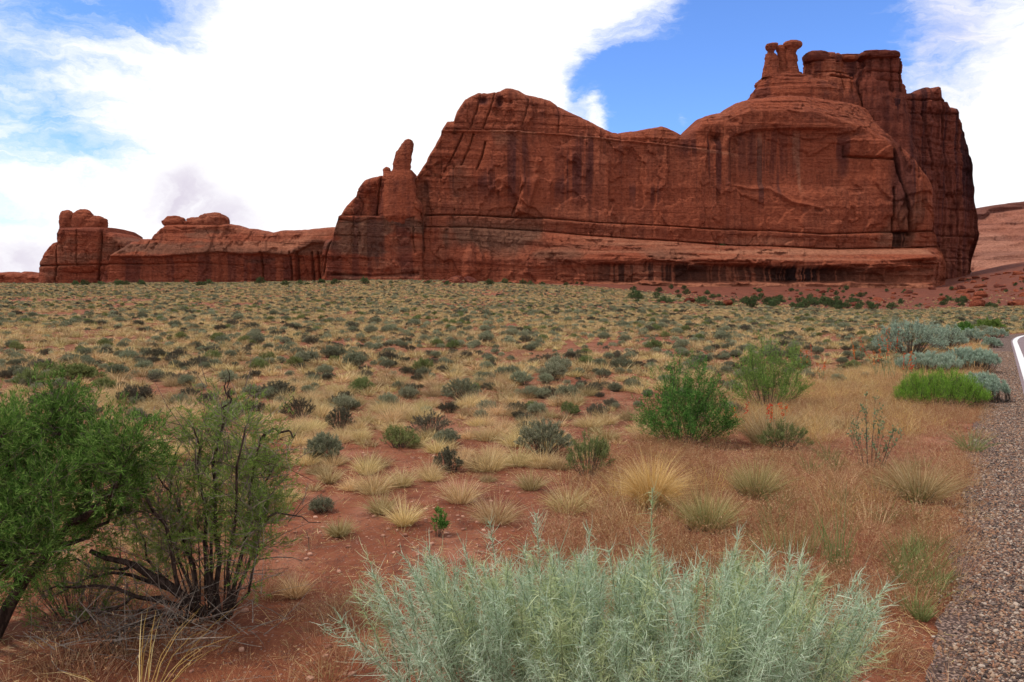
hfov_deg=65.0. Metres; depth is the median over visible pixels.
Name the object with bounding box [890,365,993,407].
lime shrub
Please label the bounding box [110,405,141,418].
bunchgrass
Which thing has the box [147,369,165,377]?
sagebrush
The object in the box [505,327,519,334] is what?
sagebrush
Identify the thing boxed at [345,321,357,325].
blackbrush
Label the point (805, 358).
globemallow
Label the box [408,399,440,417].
bunchgrass
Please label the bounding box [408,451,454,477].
bunchgrass
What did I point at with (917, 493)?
green weed
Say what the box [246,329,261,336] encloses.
sagebrush
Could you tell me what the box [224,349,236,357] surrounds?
sagebrush
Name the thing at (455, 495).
bunchgrass
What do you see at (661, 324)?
sagebrush
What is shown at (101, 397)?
bunchgrass
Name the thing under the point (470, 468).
bunchgrass
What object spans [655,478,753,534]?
grass clump
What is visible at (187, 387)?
bunchgrass
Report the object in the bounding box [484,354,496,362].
sagebrush
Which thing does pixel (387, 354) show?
blackbrush
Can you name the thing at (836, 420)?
bunchgrass
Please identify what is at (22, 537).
desert shrub
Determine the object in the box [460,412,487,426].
bunchgrass
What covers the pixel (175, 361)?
sagebrush
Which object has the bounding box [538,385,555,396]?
blackbrush
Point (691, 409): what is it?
green bush
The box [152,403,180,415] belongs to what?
bunchgrass
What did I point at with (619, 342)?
sagebrush
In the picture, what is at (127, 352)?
sagebrush
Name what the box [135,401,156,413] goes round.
bunchgrass
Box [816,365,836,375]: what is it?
bunchgrass
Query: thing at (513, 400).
bunchgrass
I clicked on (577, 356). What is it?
blackbrush
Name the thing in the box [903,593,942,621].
grass clump
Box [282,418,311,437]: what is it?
bunchgrass
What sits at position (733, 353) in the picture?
sagebrush
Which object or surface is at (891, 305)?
juniper shrub
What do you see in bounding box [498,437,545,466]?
bunchgrass
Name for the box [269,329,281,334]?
blackbrush
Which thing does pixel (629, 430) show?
bunchgrass
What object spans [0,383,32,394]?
bunchgrass
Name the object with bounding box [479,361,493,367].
sagebrush
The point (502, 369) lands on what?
sagebrush
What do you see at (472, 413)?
bunchgrass
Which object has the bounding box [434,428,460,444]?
sagebrush
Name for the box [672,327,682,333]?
sagebrush
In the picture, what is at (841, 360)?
sagebrush
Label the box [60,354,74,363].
sagebrush
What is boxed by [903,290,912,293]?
boulder
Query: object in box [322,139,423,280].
rock fin
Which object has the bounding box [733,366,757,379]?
sagebrush
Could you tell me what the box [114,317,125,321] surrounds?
sagebrush
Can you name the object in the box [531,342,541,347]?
sagebrush
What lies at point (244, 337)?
olive bush
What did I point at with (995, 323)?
green bush
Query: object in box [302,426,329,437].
bunchgrass
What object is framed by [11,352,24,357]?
sagebrush
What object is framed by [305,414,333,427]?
bunchgrass
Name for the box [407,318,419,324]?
sagebrush
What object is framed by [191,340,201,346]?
sagebrush
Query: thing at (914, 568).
green weed
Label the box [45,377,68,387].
sagebrush
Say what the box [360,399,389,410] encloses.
bunchgrass
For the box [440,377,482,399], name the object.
sagebrush
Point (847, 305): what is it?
juniper shrub
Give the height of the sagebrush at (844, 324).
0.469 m
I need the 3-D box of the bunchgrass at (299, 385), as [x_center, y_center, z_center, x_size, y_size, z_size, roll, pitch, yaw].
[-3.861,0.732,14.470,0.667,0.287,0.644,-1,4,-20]
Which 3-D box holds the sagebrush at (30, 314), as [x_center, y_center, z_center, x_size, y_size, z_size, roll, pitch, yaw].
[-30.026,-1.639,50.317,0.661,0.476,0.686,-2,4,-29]
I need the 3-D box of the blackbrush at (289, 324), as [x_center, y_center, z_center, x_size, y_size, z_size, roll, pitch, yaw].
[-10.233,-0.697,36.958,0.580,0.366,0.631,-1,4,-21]
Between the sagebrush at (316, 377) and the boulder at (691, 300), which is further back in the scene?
the boulder at (691, 300)
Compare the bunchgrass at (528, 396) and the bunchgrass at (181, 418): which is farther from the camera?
the bunchgrass at (528, 396)
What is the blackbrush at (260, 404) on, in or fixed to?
on the ground at (338, 554)
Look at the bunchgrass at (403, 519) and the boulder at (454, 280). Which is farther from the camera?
the boulder at (454, 280)
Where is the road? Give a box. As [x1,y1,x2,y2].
[1011,335,1023,392]
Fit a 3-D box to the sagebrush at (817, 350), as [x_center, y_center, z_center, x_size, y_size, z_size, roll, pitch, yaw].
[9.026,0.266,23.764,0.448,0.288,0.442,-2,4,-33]
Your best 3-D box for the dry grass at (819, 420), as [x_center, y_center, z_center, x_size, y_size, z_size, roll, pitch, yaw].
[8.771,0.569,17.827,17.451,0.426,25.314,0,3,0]
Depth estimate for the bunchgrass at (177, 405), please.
11.91 m
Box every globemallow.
[766,403,774,431]
[769,402,787,425]
[800,344,811,370]
[817,362,826,379]
[851,336,861,367]
[860,341,891,374]
[876,324,898,377]
[903,351,915,376]
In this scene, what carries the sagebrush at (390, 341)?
on the ground at (338, 554)
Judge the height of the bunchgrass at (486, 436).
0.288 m
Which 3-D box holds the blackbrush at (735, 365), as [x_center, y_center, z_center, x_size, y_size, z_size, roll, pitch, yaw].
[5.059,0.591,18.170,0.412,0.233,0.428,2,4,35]
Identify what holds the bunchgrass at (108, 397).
on the ground at (338, 554)
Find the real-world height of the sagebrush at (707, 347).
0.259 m
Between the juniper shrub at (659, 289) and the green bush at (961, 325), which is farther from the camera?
the juniper shrub at (659, 289)
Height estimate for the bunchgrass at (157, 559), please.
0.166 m
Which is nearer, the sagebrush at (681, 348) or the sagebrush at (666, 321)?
the sagebrush at (681, 348)
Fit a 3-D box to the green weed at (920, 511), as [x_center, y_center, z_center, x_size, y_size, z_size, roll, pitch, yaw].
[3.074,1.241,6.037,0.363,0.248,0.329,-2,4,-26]
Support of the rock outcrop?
on the ground at (338, 554)
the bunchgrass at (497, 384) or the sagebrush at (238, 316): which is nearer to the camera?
the bunchgrass at (497, 384)
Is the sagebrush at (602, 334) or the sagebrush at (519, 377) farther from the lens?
the sagebrush at (602, 334)
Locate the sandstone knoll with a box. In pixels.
[38,209,142,282]
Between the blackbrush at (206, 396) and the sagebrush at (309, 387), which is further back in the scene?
the sagebrush at (309, 387)
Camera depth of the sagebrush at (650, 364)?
18.48 m
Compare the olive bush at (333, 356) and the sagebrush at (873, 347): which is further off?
the sagebrush at (873, 347)
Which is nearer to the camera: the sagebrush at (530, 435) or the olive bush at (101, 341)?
the sagebrush at (530, 435)
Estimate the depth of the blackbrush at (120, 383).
14.35 m
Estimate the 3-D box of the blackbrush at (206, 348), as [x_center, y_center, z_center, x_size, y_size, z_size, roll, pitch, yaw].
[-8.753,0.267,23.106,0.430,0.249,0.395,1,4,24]
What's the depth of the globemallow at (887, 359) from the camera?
16.08 m
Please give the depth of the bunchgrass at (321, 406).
11.66 m
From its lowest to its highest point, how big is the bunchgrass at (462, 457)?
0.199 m
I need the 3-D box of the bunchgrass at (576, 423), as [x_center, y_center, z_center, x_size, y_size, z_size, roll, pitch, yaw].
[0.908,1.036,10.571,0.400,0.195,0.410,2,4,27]
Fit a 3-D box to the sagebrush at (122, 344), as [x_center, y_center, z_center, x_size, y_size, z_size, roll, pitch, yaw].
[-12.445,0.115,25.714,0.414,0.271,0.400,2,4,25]
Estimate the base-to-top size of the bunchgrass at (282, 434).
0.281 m
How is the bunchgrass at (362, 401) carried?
on the ground at (338, 554)
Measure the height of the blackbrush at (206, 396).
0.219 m
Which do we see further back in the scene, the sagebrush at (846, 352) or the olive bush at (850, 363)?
the sagebrush at (846, 352)
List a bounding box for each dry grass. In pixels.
[0,354,846,681]
[539,339,991,542]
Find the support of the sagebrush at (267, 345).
on the ground at (338, 554)
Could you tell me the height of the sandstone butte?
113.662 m
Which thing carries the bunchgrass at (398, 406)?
on the ground at (338, 554)
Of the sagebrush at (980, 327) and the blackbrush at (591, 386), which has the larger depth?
the sagebrush at (980, 327)
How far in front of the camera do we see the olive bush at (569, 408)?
11.55 m
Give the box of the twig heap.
[1,540,313,681]
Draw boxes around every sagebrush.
[6,364,24,370]
[7,357,21,365]
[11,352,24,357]
[13,367,31,376]
[18,357,28,364]
[18,377,33,385]
[27,311,37,316]
[28,381,43,389]
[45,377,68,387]
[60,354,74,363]
[75,346,94,354]
[80,357,96,364]
[97,363,107,368]
[103,363,129,373]
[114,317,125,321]
[116,340,128,347]
[117,349,138,358]
[126,395,145,404]
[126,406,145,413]
[134,360,153,368]
[136,312,148,317]
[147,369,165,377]
[152,335,162,341]
[167,320,181,325]
[167,359,180,366]
[169,392,188,403]
[176,373,195,386]
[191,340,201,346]
[195,382,206,389]
[198,361,210,369]
[208,358,222,365]
[214,335,228,341]
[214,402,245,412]
[216,369,237,381]
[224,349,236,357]
[225,374,238,381]
[232,313,244,318]
[241,384,262,397]
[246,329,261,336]
[248,334,265,343]
[251,356,264,363]
[259,386,279,398]
[262,342,272,348]
[264,356,275,364]
[269,309,277,314]
[274,345,288,351]
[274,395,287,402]
[276,356,284,361]
[279,336,289,342]
[281,315,290,320]
[284,370,293,375]
[289,346,303,353]
[292,322,301,328]
[296,349,321,361]
[301,385,315,392]
[303,429,343,461]
[307,374,319,381]
[308,494,334,513]
[312,474,905,681]
[316,363,333,374]
[320,345,339,357]
[329,392,356,410]
[330,345,345,355]
[342,350,366,367]
[347,325,357,330]
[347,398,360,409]
[363,324,377,332]
[364,341,373,348]
[368,344,379,350]
[370,316,381,322]
[377,357,387,361]
[377,392,399,404]
[380,359,394,367]
[384,324,398,330]
[385,339,393,345]
[391,380,404,387]
[393,338,401,345]
[397,341,407,347]
[398,385,419,398]
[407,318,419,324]
[416,366,431,374]
[418,334,429,340]
[429,350,440,357]
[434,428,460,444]
[437,356,448,363]
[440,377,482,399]
[460,316,470,320]
[466,341,477,346]
[472,371,485,376]
[473,408,487,416]
[474,377,485,382]
[476,399,497,410]
[477,331,494,341]
[479,323,489,330]
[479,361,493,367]
[481,353,491,358]
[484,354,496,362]
[485,371,495,377]
[494,365,509,374]
[503,365,520,376]
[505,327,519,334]
[509,370,534,385]
[512,416,573,454]
[516,331,528,336]
[520,385,537,395]
[526,344,535,350]
[526,400,547,415]
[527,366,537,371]
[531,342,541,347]
[533,388,551,398]
[536,361,567,380]
[537,372,554,383]
[544,355,571,368]
[554,382,580,397]
[572,367,584,372]
[592,357,606,365]
[595,368,610,377]
[596,331,609,339]
[598,318,608,322]
[603,352,614,358]
[607,382,622,391]
[609,355,634,368]
[610,402,619,407]
[615,367,624,372]
[617,340,625,345]
[619,334,631,341]
[623,351,636,359]
[623,378,639,387]
[633,400,642,406]
[641,389,653,396]
[644,362,655,368]
[650,347,662,353]
[657,322,667,327]
[659,319,670,323]
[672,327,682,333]
[675,338,690,347]
[675,346,686,354]
[677,349,689,356]
[692,357,702,363]
[702,354,712,361]
[703,345,714,351]
[714,330,731,338]
[718,353,730,359]
[719,365,733,374]
[722,379,742,390]
[730,349,743,357]
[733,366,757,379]
[735,345,745,350]
[764,346,786,357]
[788,341,799,345]
[800,369,811,374]
[809,346,824,353]
[831,373,846,380]
[835,356,848,363]
[839,322,850,327]
[840,350,852,357]
[850,350,865,359]
[859,335,871,340]
[868,343,881,353]
[870,317,952,354]
[926,323,969,347]
[961,326,987,342]
[978,324,988,329]
[981,326,1009,337]
[981,336,1003,347]
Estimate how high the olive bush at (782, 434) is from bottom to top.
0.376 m
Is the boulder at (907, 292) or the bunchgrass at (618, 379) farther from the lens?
the boulder at (907, 292)
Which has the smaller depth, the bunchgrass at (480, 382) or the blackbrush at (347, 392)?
the blackbrush at (347, 392)
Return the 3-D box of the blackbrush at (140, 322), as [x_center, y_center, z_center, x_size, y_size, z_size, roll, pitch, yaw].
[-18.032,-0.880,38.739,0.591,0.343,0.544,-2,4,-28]
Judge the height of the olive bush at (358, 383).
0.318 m
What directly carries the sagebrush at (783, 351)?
on the ground at (338, 554)
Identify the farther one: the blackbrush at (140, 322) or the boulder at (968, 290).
the boulder at (968, 290)
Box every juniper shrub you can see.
[80,279,89,284]
[254,276,265,282]
[280,280,288,284]
[360,277,369,284]
[483,279,493,284]
[627,289,640,298]
[632,292,644,298]
[655,286,662,291]
[657,296,674,303]
[682,288,690,294]
[695,295,709,302]
[712,301,724,305]
[743,297,758,306]
[771,298,780,304]
[799,298,810,307]
[806,293,816,299]
[810,299,818,305]
[818,296,826,303]
[828,300,836,306]
[833,299,845,307]
[843,301,851,307]
[853,304,862,308]
[866,303,878,308]
[885,302,897,308]
[958,296,969,302]
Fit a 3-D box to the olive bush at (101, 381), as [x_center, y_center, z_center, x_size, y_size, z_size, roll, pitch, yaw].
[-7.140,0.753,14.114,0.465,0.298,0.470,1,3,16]
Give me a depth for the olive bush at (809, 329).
38.61 m
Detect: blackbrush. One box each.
[0,369,13,378]
[26,358,58,367]
[27,387,68,405]
[38,348,51,353]
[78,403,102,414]
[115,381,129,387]
[115,384,155,403]
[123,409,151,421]
[132,320,143,324]
[143,347,165,356]
[145,371,166,381]
[147,357,158,362]
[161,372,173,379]
[165,355,180,361]
[168,349,187,355]
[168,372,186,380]
[174,360,193,369]
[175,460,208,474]
[180,386,200,396]
[186,355,211,366]
[196,391,219,402]
[199,346,213,351]
[213,323,227,330]
[226,319,238,324]
[239,374,252,380]
[241,399,265,412]
[246,322,258,325]
[250,370,261,376]
[260,379,296,394]
[267,388,284,398]
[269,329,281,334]
[278,396,315,418]
[284,323,294,328]
[303,370,320,376]
[304,335,319,343]
[322,373,336,380]
[325,406,355,428]
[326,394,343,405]
[337,391,353,396]
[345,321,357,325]
[358,369,372,377]
[376,351,397,358]
[399,336,411,341]
[399,366,413,373]
[400,357,412,361]
[405,344,415,350]
[405,383,418,388]
[407,409,454,433]
[410,373,424,380]
[428,357,438,363]
[432,446,463,472]
[435,364,449,370]
[438,401,458,412]
[459,350,472,356]
[480,382,495,389]
[504,400,527,410]
[511,410,524,416]
[515,412,535,420]
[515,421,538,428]
[519,335,532,341]
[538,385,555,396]
[540,353,552,359]
[563,350,575,357]
[572,383,584,390]
[574,354,585,359]
[584,383,602,392]
[585,402,609,415]
[594,392,604,396]
[603,397,617,406]
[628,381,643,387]
[634,361,644,366]
[642,325,655,331]
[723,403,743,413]
[729,362,741,370]
[776,339,790,345]
[779,336,792,340]
[783,330,796,335]
[841,345,850,349]
[844,327,856,331]
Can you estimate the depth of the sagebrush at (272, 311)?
53.38 m
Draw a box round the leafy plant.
[847,390,905,468]
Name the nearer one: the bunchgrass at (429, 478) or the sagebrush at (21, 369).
the bunchgrass at (429, 478)
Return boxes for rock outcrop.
[0,271,38,282]
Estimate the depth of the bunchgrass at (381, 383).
14.63 m
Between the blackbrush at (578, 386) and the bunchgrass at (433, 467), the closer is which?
the bunchgrass at (433, 467)
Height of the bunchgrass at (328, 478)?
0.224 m
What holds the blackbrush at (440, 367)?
on the ground at (338, 554)
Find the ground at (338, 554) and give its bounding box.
[0,262,1023,681]
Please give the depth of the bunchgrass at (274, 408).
11.72 m
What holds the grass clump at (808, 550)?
on the ground at (338, 554)
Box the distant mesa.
[970,201,1023,271]
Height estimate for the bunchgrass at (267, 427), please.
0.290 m
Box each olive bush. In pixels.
[9,341,25,350]
[10,367,46,383]
[37,361,61,371]
[90,376,118,388]
[96,338,112,345]
[174,331,186,337]
[203,349,221,358]
[209,332,223,340]
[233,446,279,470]
[237,335,249,341]
[248,358,268,368]
[257,351,277,358]
[283,356,303,365]
[327,355,341,361]
[348,376,374,390]
[380,424,420,448]
[409,357,435,369]
[430,338,443,346]
[446,340,459,347]
[560,401,580,414]
[565,429,616,476]
[579,355,593,362]
[644,338,662,348]
[660,330,669,336]
[680,324,690,330]
[695,333,704,338]
[756,417,814,450]
[773,356,785,365]
[784,346,803,357]
[793,357,812,367]
[805,326,814,331]
[845,360,860,368]
[857,330,866,334]
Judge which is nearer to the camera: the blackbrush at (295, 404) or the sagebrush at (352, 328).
the blackbrush at (295, 404)
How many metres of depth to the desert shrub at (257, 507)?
4.14 m
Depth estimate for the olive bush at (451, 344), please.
25.91 m
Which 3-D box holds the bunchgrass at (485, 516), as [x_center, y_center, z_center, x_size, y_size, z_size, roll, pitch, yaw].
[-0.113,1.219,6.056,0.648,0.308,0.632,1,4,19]
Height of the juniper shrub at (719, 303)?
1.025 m
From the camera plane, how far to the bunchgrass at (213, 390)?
13.55 m
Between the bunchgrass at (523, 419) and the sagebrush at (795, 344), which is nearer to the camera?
the bunchgrass at (523, 419)
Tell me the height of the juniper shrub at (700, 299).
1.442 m
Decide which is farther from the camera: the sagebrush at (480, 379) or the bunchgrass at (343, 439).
the sagebrush at (480, 379)
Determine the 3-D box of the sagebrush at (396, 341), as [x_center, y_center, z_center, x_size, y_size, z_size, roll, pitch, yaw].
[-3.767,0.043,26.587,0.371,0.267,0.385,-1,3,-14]
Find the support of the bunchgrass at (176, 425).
on the ground at (338, 554)
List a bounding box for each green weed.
[747,498,795,526]
[758,482,806,513]
[792,440,826,473]
[806,438,845,460]
[815,482,865,504]
[816,445,854,470]
[860,498,912,523]
[866,524,945,566]
[880,455,921,473]
[881,537,958,584]
[881,554,932,586]
[886,529,929,553]
[886,583,939,613]
[888,544,933,574]
[895,529,939,560]
[897,475,933,501]
[897,561,965,598]
[898,519,956,550]
[900,495,940,522]
[905,527,967,569]
[906,562,960,590]
[913,561,960,584]
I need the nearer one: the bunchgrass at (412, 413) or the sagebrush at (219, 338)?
the bunchgrass at (412, 413)
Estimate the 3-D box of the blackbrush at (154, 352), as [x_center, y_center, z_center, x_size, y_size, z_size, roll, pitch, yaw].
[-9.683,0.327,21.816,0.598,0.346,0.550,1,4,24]
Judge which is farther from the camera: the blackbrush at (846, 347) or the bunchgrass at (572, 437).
the blackbrush at (846, 347)
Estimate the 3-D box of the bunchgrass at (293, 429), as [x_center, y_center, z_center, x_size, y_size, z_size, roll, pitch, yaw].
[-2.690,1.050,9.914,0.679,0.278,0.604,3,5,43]
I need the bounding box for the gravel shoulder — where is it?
[925,333,1023,681]
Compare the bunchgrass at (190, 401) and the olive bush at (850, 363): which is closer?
the bunchgrass at (190, 401)
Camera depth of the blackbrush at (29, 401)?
11.86 m
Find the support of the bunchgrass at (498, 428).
on the ground at (338, 554)
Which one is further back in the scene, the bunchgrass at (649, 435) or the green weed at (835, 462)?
the bunchgrass at (649, 435)
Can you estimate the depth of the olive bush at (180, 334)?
30.23 m
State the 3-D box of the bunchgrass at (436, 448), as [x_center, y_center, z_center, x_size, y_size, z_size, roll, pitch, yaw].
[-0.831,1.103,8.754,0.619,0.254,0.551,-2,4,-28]
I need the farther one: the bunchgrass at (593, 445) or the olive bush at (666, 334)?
the olive bush at (666, 334)
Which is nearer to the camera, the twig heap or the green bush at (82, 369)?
the twig heap
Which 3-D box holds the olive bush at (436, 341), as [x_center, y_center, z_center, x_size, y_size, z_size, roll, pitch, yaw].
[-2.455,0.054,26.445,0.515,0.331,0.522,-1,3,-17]
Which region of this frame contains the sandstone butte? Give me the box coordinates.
[415,40,978,287]
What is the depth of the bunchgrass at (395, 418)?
10.93 m
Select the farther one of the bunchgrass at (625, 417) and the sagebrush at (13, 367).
the sagebrush at (13, 367)
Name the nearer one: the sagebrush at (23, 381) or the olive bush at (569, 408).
the olive bush at (569, 408)
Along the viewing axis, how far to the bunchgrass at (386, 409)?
11.58 m
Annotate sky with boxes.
[0,0,1023,272]
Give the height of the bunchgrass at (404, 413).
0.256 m
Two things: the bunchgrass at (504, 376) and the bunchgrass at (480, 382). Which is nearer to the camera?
the bunchgrass at (480, 382)
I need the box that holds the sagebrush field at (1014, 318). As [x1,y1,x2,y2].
[0,279,1023,404]
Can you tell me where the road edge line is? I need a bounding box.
[1013,335,1023,378]
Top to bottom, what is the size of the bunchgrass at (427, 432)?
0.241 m
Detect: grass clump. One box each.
[44,599,243,681]
[591,432,708,511]
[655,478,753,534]
[713,449,803,499]
[722,394,818,445]
[723,496,867,569]
[803,478,870,571]
[858,441,994,504]
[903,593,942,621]
[939,420,1016,451]
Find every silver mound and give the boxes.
[894,350,963,374]
[941,345,1001,372]
[955,370,1010,403]
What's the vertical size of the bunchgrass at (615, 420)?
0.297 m
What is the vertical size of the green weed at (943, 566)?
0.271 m
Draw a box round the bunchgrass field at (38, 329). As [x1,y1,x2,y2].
[0,280,1023,490]
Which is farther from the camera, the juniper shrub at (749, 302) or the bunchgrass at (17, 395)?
the juniper shrub at (749, 302)
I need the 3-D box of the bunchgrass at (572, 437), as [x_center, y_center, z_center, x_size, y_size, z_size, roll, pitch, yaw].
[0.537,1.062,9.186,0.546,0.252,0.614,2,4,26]
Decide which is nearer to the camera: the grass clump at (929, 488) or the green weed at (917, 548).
the green weed at (917, 548)
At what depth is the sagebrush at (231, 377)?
15.57 m
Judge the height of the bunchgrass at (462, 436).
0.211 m
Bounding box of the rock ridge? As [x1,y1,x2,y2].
[102,212,334,282]
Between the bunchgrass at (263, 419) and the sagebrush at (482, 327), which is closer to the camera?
the bunchgrass at (263, 419)
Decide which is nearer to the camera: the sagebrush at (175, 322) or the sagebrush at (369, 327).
the sagebrush at (369, 327)
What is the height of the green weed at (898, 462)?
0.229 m
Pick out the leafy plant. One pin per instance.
(880, 425)
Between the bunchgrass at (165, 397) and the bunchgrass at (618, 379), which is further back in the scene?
the bunchgrass at (618, 379)
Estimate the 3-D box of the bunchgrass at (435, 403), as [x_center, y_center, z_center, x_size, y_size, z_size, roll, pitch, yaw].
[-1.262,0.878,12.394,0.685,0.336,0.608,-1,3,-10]
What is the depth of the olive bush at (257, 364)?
18.10 m
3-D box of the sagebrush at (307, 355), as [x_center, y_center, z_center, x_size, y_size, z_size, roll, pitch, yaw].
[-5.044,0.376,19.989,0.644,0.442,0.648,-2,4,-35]
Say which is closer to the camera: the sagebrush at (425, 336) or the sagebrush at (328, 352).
the sagebrush at (328, 352)
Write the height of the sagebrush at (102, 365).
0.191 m
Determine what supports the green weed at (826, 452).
on the ground at (338, 554)
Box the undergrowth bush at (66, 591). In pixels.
[8,545,146,632]
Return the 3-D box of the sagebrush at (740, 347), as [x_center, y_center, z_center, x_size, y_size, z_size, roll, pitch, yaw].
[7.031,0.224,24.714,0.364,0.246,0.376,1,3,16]
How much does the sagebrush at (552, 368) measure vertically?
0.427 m
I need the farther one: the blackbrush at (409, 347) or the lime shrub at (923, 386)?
the blackbrush at (409, 347)
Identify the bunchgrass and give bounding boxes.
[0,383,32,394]
[3,387,32,398]
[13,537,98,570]
[81,398,107,408]
[91,379,111,397]
[95,385,118,399]
[97,385,117,403]
[98,390,130,404]
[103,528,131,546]
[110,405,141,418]
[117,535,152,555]
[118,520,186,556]
[126,376,152,384]
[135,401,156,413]
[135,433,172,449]
[136,393,169,408]
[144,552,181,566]
[149,437,191,456]
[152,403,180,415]
[152,404,174,417]
[153,373,179,386]
[153,415,190,435]
[155,389,178,402]
[161,375,184,384]
[163,400,206,423]
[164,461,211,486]
[166,397,197,411]
[166,418,183,427]
[170,406,211,419]
[170,439,195,457]
[171,394,196,404]
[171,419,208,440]
[176,381,202,392]
[176,440,211,459]
[183,387,204,402]
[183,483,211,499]
[190,398,219,414]
[200,376,224,386]
[200,384,228,395]
[229,376,252,387]
[237,406,280,428]
[254,419,287,434]
[259,396,281,410]
[259,418,292,439]
[263,374,284,384]
[263,374,291,385]
[263,566,319,598]
[264,401,287,412]
[269,391,298,407]
[272,387,299,399]
[272,483,313,503]
[276,413,308,429]
[278,418,318,435]
[279,427,315,447]
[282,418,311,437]
[284,414,330,433]
[285,440,331,465]
[286,376,311,389]
[295,391,321,403]
[295,411,316,423]
[296,374,325,384]
[296,376,320,384]
[298,389,322,399]
[298,460,329,474]
[302,399,330,414]
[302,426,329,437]
[302,460,338,473]
[303,399,339,417]
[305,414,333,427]
[307,463,348,483]
[308,397,333,412]
[309,384,327,395]
[314,396,334,407]
[315,386,340,400]
[315,448,353,465]
[316,513,360,537]
[317,378,346,391]
[318,380,357,393]
[326,453,349,464]
[329,423,360,438]
[329,424,352,433]
[331,425,357,442]
[334,472,366,492]
[336,455,408,496]
[340,424,377,440]
[341,415,372,429]
[343,447,388,474]
[345,425,367,438]
[347,482,412,514]
[348,369,374,380]
[351,393,369,404]
[351,407,378,423]
[351,443,401,468]
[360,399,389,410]
[364,392,388,405]
[366,403,395,412]
[367,373,391,387]
[368,399,392,409]
[372,403,411,422]
[373,404,403,413]
[373,485,438,526]
[374,367,406,377]
[375,414,407,433]
[376,413,407,429]
[376,464,421,487]
[383,400,413,411]
[385,398,409,408]
[386,402,415,416]
[391,378,413,389]
[395,404,420,419]
[397,403,436,420]
[405,432,429,447]
[406,394,431,410]
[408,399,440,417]
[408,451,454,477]
[412,392,447,407]
[415,423,436,438]
[416,431,459,453]
[418,467,446,483]
[419,377,449,387]
[419,382,442,396]
[427,378,447,389]
[429,472,495,503]
[442,447,476,464]
[447,364,466,375]
[453,390,484,407]
[453,444,481,455]
[455,424,480,439]
[455,483,534,526]
[457,403,475,415]
[457,444,517,474]
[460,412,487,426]
[460,452,500,471]
[464,388,492,403]
[464,417,507,441]
[466,374,486,386]
[466,402,503,416]
[467,363,493,373]
[467,371,497,381]
[467,391,486,400]
[468,409,500,425]
[471,440,513,464]
[477,469,500,481]
[478,412,521,438]
[479,440,509,455]
[481,374,504,385]
[483,373,508,383]
[483,399,510,415]
[487,380,509,388]
[489,416,518,428]
[491,385,516,398]
[492,370,511,380]
[492,424,527,447]
[495,419,546,438]
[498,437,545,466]
[499,387,531,402]
[500,401,526,416]
[508,417,534,429]
[510,408,539,424]
[511,466,557,490]
[512,442,563,467]
[513,384,537,397]
[527,412,560,430]
[531,480,605,516]
[536,405,561,418]
[537,445,580,470]
[542,389,572,406]
[546,373,573,392]
[548,428,576,443]
[549,393,579,405]
[561,385,598,403]
[562,448,602,460]
[566,415,588,426]
[570,403,615,427]
[577,381,602,395]
[579,431,616,451]
[586,420,631,441]
[589,408,624,424]
[603,401,645,420]
[604,375,626,390]
[611,370,632,381]
[621,381,656,392]
[622,418,650,433]
[622,423,656,441]
[626,406,660,422]
[648,379,671,388]
[725,370,740,379]
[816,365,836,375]
[824,406,868,428]
[825,414,849,427]
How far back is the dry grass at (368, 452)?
10.52 m
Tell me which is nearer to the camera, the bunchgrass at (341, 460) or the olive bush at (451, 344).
the bunchgrass at (341, 460)
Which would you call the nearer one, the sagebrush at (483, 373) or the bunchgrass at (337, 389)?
the bunchgrass at (337, 389)
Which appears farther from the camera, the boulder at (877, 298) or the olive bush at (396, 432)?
the boulder at (877, 298)
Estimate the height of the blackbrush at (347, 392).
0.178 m
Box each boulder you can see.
[448,277,460,282]
[464,276,477,282]
[684,298,694,302]
[722,300,732,305]
[873,297,882,300]
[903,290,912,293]
[937,296,945,300]
[956,290,967,293]
[957,285,965,288]
[959,293,971,299]
[964,288,974,292]
[969,299,985,306]
[970,296,981,299]
[972,290,987,297]
[973,284,986,287]
[994,284,1004,287]
[1012,271,1023,274]
[1012,299,1023,305]
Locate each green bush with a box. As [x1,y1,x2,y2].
[42,363,107,380]
[430,505,450,536]
[627,348,744,443]
[724,329,816,405]
[955,321,973,330]
[973,317,1005,327]
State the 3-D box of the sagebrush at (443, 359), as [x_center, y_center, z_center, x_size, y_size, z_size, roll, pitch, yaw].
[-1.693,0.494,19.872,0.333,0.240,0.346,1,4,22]
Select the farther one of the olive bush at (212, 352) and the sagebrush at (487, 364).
the olive bush at (212, 352)
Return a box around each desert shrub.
[0,358,184,638]
[27,356,345,657]
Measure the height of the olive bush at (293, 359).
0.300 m
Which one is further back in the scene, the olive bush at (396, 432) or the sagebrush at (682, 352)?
the sagebrush at (682, 352)
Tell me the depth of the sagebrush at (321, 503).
6.40 m
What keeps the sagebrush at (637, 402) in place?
on the ground at (338, 554)
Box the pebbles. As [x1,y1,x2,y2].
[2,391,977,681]
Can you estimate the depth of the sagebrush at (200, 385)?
14.27 m
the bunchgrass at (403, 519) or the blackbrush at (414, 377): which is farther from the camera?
the blackbrush at (414, 377)
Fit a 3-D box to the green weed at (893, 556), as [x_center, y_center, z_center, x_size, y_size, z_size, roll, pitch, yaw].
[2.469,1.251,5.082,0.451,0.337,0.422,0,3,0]
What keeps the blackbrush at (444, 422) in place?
on the ground at (338, 554)

